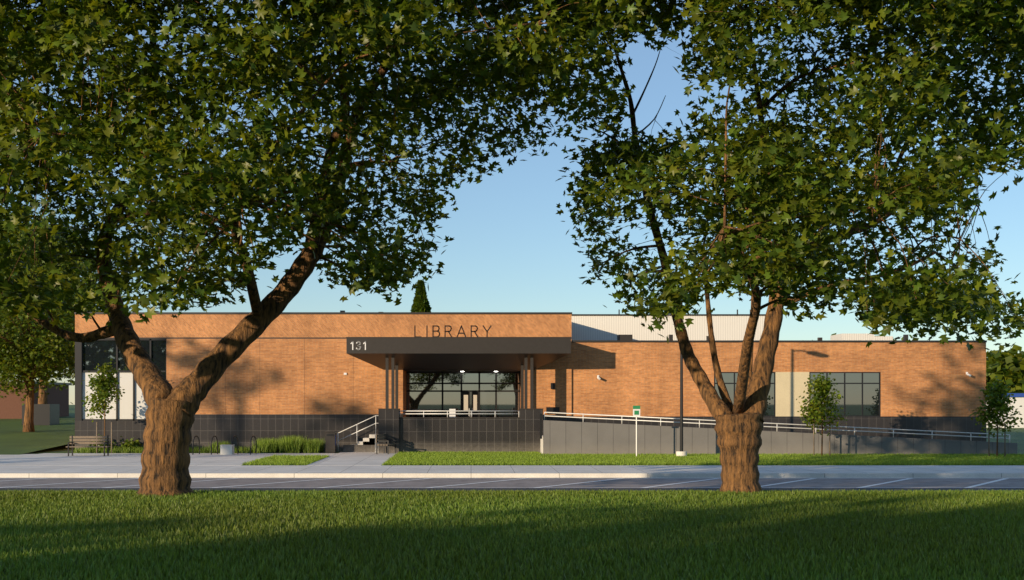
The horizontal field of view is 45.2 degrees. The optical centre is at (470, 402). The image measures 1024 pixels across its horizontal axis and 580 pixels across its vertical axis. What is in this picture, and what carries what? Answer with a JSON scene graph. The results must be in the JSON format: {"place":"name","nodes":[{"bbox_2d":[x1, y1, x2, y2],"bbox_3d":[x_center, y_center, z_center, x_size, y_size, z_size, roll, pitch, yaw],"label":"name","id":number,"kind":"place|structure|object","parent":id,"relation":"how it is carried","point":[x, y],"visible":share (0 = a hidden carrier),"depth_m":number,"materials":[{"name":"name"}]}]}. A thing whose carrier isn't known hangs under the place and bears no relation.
{"place":"outdoors","nodes":[
{"label":"outdoors","id":0,"kind":"place"},
{"bbox_2d":[0,406,74,454],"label":"lawn","id":1,"kind":"structure","parent":0,"point":[15,439],"depth_m":70.54,"materials":[{"name":"green plant"}]},
{"bbox_2d":[0,264,98,431],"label":"tree","id":2,"kind":"object","parent":1,"relation":"on","point":[64,358],"depth_m":73.75,"materials":[{"name":"green plant"}]},
{"bbox_2d":[1,201,124,380],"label":"tree","id":3,"kind":"object","parent":1,"relation":"on","point":[45,213],"depth_m":106.57,"materials":[{"name":"green plant"}]},
{"bbox_2d":[0,206,140,404],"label":"tree","id":4,"kind":"object","parent":1,"relation":"on","point":[77,270],"depth_m":93.97,"materials":[{"name":"green plant"}]},
{"bbox_2d":[0,489,1023,579],"bbox_3d":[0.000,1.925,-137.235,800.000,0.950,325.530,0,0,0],"label":"lawn","id":5,"kind":"structure","parent":0,"point":[311,532],"depth_m":13.92,"materials":[{"name":"green plant"}]},
{"bbox_2d":[0,0,690,496],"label":"maple","id":6,"kind":"object","parent":5,"relation":"on","point":[65,31],"depth_m":17.06,"materials":[{"name":"green plant"}]},
{"bbox_2d":[556,0,1023,492],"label":"maple","id":7,"kind":"object","parent":5,"relation":"on","point":[950,160],"depth_m":17.61,"materials":[{"name":"green plant"}]},
{"bbox_2d":[0,452,1023,472],"bbox_3d":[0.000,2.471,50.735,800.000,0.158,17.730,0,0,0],"label":"sidewalk","id":8,"kind":"structure","parent":0,"point":[356,462],"depth_m":45.47,"materials":[{"name":"concrete"}]},
{"bbox_2d":[66,435,110,455],"bbox_3d":[-17.200,1.945,55.225,1.850,0.950,0.610,0,0,0],"label":"park bench","id":9,"kind":"object","parent":8,"relation":"on","point":[104,443],"visible":0.97,"depth_m":55.48,"materials":[{"name":"brown wood"}]},
{"bbox_2d":[220,445,233,454],"bbox_3d":[-11.275,2.175,56.850,0.590,0.450,0.540,0,0,0],"label":"planter","id":10,"kind":"object","parent":8,"relation":"on","point":[225,449],"visible":1,"depth_m":56.60,"materials":[{"name":"white concrete"}]},
{"bbox_2d":[376,433,395,453],"bbox_3d":[-3.974,1.925,57.605,0.610,0.950,1.500,0,0,12],"label":"bench","id":11,"kind":"object","parent":8,"relation":"on","point":[378,437],"visible":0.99,"depth_m":57.25,"materials":[{"name":"grey wood"}]},
{"bbox_2d":[0,478,1023,491],"bbox_3d":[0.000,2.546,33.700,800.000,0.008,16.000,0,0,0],"label":"road","id":12,"kind":"structure","parent":0,"point":[821,484],"depth_m":38.22,"materials":[{"name":"grey asphalt"}]},
{"bbox_2d":[0,478,1008,487],"bbox_3d":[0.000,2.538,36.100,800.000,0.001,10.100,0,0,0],"label":"road markings","id":13,"kind":"object","parent":12,"relation":"on","point":[526,478],"visible":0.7,"depth_m":39.05,"materials":[{"name":"white paint"}]},
{"bbox_2d":[0,473,1023,477],"bbox_3d":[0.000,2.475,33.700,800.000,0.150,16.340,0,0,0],"label":"kerbs","id":14,"kind":"structure","parent":12,"relation":"on","point":[521,475],"depth_m":41.70,"materials":[{"name":"concrete"}]},
{"bbox_2d":[0,0,1023,404],"label":"sky","id":15,"kind":"structure","parent":0,"point":[510,250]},
{"bbox_2d":[25,428,1023,454],"bbox_3d":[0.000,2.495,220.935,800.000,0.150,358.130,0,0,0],"label":"site lawn","id":16,"kind":"structure","parent":0,"point":[1017,435],"depth_m":76.52,"materials":[{"name":"green plant"}]},
{"bbox_2d":[81,358,124,452],"bbox_3d":[-17.471,0.190,58.355,2.095,4.561,2.369,0,0,0],"label":"young tree","id":17,"kind":"object","parent":16,"relation":"on","point":[107,391],"depth_m":58.23,"materials":[{"name":"green plant"}]},
{"bbox_2d":[89,434,118,450],"bbox_3d":[-17.847,1.986,59.611,1.380,0.964,1.253,0,0,0],"label":"shrub","id":18,"kind":"object","parent":16,"relation":"on","point":[103,444],"visible":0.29,"depth_m":59.46,"materials":[{"name":"green plant"}]},
{"bbox_2d":[120,436,141,450],"bbox_3d":[-16.665,2.042,60.032,1.247,0.828,1.304,0,0,-21],"label":"shrub","id":19,"kind":"object","parent":16,"relation":"on","point":[129,443],"visible":0.7,"depth_m":59.82,"materials":[{"name":"green plant"}]},
{"bbox_2d":[73,446,252,452],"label":"ground-cover plants","id":20,"kind":"object","parent":16,"relation":"on","point":[141,448],"visible":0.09,"depth_m":58.74,"materials":[{"name":"green plant"}]},
{"bbox_2d":[192,436,199,454],"bbox_3d":[-12.750,1.988,57.000,0.049,0.924,0.809,0,0,10],"label":"bike rack","id":21,"kind":"object","parent":16,"relation":"on","point":[193,443],"visible":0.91,"depth_m":56.87,"materials":[{"name":"black metal"}]},
{"bbox_2d":[211,436,217,454],"bbox_3d":[-11.900,1.988,57.000,0.049,0.924,0.809,0,0,10],"label":"bike rack","id":22,"kind":"object","parent":16,"relation":"on","point":[211,444],"visible":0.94,"depth_m":56.90,"materials":[{"name":"black metal"}]},
{"bbox_2d":[231,436,237,454],"bbox_3d":[-10.950,1.988,57.000,0.049,0.924,0.809,0,0,10],"label":"bike rack","id":23,"kind":"object","parent":16,"relation":"on","point":[232,444],"visible":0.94,"depth_m":56.86,"materials":[{"name":"black metal"}]},
{"bbox_2d":[250,436,256,454],"bbox_3d":[-10.100,1.988,57.000,0.049,0.924,0.809,0,0,10],"label":"bike rack","id":24,"kind":"object","parent":16,"relation":"on","point":[250,444],"visible":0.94,"depth_m":56.98,"materials":[{"name":"black metal"}]},
{"bbox_2d":[208,434,324,452],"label":"ornamental grasses","id":25,"kind":"object","parent":16,"relation":"on","point":[289,444],"visible":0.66,"depth_m":58.70,"materials":[{"name":"green plant"}]},
{"bbox_2d":[325,431,336,452],"bbox_3d":[-6.725,1.880,58.925,0.510,1.040,0.510,0,0,0],"label":"litter bin","id":26,"kind":"object","parent":16,"relation":"on","point":[330,441],"visible":1,"depth_m":58.70,"materials":[{"name":"metal"}]},
{"bbox_2d":[343,434,374,451],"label":"entrance stairs","id":27,"kind":"structure","parent":16,"relation":"on","point":[366,445],"depth_m":59.55,"materials":[{"name":"concrete"}]},
{"bbox_2d":[410,279,431,311],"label":"spruce","id":28,"kind":"object","parent":16,"relation":"on","point":[421,303],"visible":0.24,"depth_m":109.60,"materials":[{"name":"green plant"}]},
{"bbox_2d":[0,381,1023,427],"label":"buildings","id":29,"kind":"structure","parent":16,"relation":"on","point":[54,409],"depth_m":100.00,"materials":[{"name":"white"}]},
{"bbox_2d":[74,309,986,452],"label":"library","id":30,"kind":"structure","parent":16,"relation":"on","point":[309,375],"depth_m":60.50,"materials":[{"name":"brick"}]},
{"bbox_2d":[338,415,377,451],"bbox_3d":[-5.396,1.504,59.620,2.152,1.792,0.044,0,0,0],"label":"stair handrail","id":31,"kind":"object","parent":30,"relation":"attached to","point":[375,423],"visible":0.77,"depth_m":59.60,"materials":[{"name":"silver metal"}]},
{"bbox_2d":[350,341,365,349],"bbox_3d":[-5.342,-2.701,58.188,0.748,0.429,0.020,0,0,0],"label":"number","id":32,"kind":"object","parent":30,"relation":"attached to","point":[358,345],"visible":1,"depth_m":58.18,"materials":[{"name":"white plastic"}]},
{"bbox_2d":[414,325,490,336],"bbox_3d":[-0.853,-3.375,58.280,3.669,0.596,0.050,0,0,0],"label":"library sign","id":33,"kind":"object","parent":30,"relation":"attached to","point":[433,326],"visible":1,"depth_m":58.26,"materials":[{"name":"black metal"}]},
{"bbox_2d":[449,409,455,416],"bbox_3d":[-0.900,0.925,59.325,0.300,1.250,0.250,0,0,0],"label":"sign stand","id":34,"kind":"object","parent":30,"relation":"on","point":[452,415],"visible":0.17,"depth_m":59.30,"materials":[{"name":"white plastic"}]},
{"bbox_2d":[399,411,518,416],"bbox_3d":[-0.555,0.548,58.720,5.734,0.344,0.048,0,0,0],"label":"railing","id":35,"kind":"object","parent":30,"relation":"on","point":[447,413],"visible":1,"depth_m":58.70,"materials":[{"name":"silver metal"}]},
{"bbox_2d":[242,450,1023,464],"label":"grass strip","id":36,"kind":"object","parent":16,"relation":"on","point":[470,458],"depth_m":50.51,"materials":[{"name":"green plant"}]},
{"bbox_2d":[633,406,639,455],"bbox_3d":[7.270,1.300,53.986,0.320,2.340,0.083,0,0,0],"label":"parking sign","id":37,"kind":"object","parent":16,"relation":"on","point":[636,411],"visible":0.87,"depth_m":53.95,"materials":[{"name":"white metal"}]},
{"bbox_2d":[676,302,686,456],"bbox_3d":[9.250,-1.070,53.320,0.480,7.080,1.840,0,0,0],"label":"street lamp","id":38,"kind":"object","parent":16,"relation":"on","point":[681,452],"visible":0.45,"depth_m":53.94,"materials":[{"name":"black metal"}]},
{"bbox_2d":[540,420,1016,454],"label":"ramp wall","id":39,"kind":"structure","parent":16,"relation":"on","point":[570,437],"depth_m":56.00,"materials":[{"name":"grey concrete"}]},
{"bbox_2d":[540,414,541,438],"bbox_3d":[3.190,1.075,56.030,0.100,1.150,0.100,0,0,0],"label":"wall end post","id":40,"kind":"object","parent":39,"relation":"attached to","point":[540,426],"visible":1,"depth_m":55.98,"materials":[{"name":"black metal"}]},
{"bbox_2d":[544,412,1009,442],"bbox_3d":[13.975,1.135,56.120,21.294,1.439,0.048,0,0,0],"label":"ramp rail","id":41,"kind":"object","parent":39,"relation":"on","point":[777,427],"visible":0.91,"depth_m":56.10,"materials":[{"name":"silver metal"}]},
{"bbox_2d":[796,372,848,455],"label":"young tree","id":42,"kind":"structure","parent":16,"relation":"on","point":[817,412],"depth_m":54.14,"materials":[{"name":"green plant"}]},
{"bbox_2d":[831,333,918,339],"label":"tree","id":43,"kind":"object","parent":16,"relation":"on","point":[882,334],"depth_m":199.37,"materials":[{"name":"green plant"}]},
{"bbox_2d":[968,376,1023,456],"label":"young tree","id":44,"kind":"object","parent":16,"relation":"on","point":[996,399],"depth_m":53.33,"materials":[{"name":"green plant"}]},
{"bbox_2d":[986,344,1023,392],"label":"tree","id":45,"kind":"object","parent":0,"point":[1011,369],"depth_m":179.45,"materials":[{"name":"green plant"}]}
]}

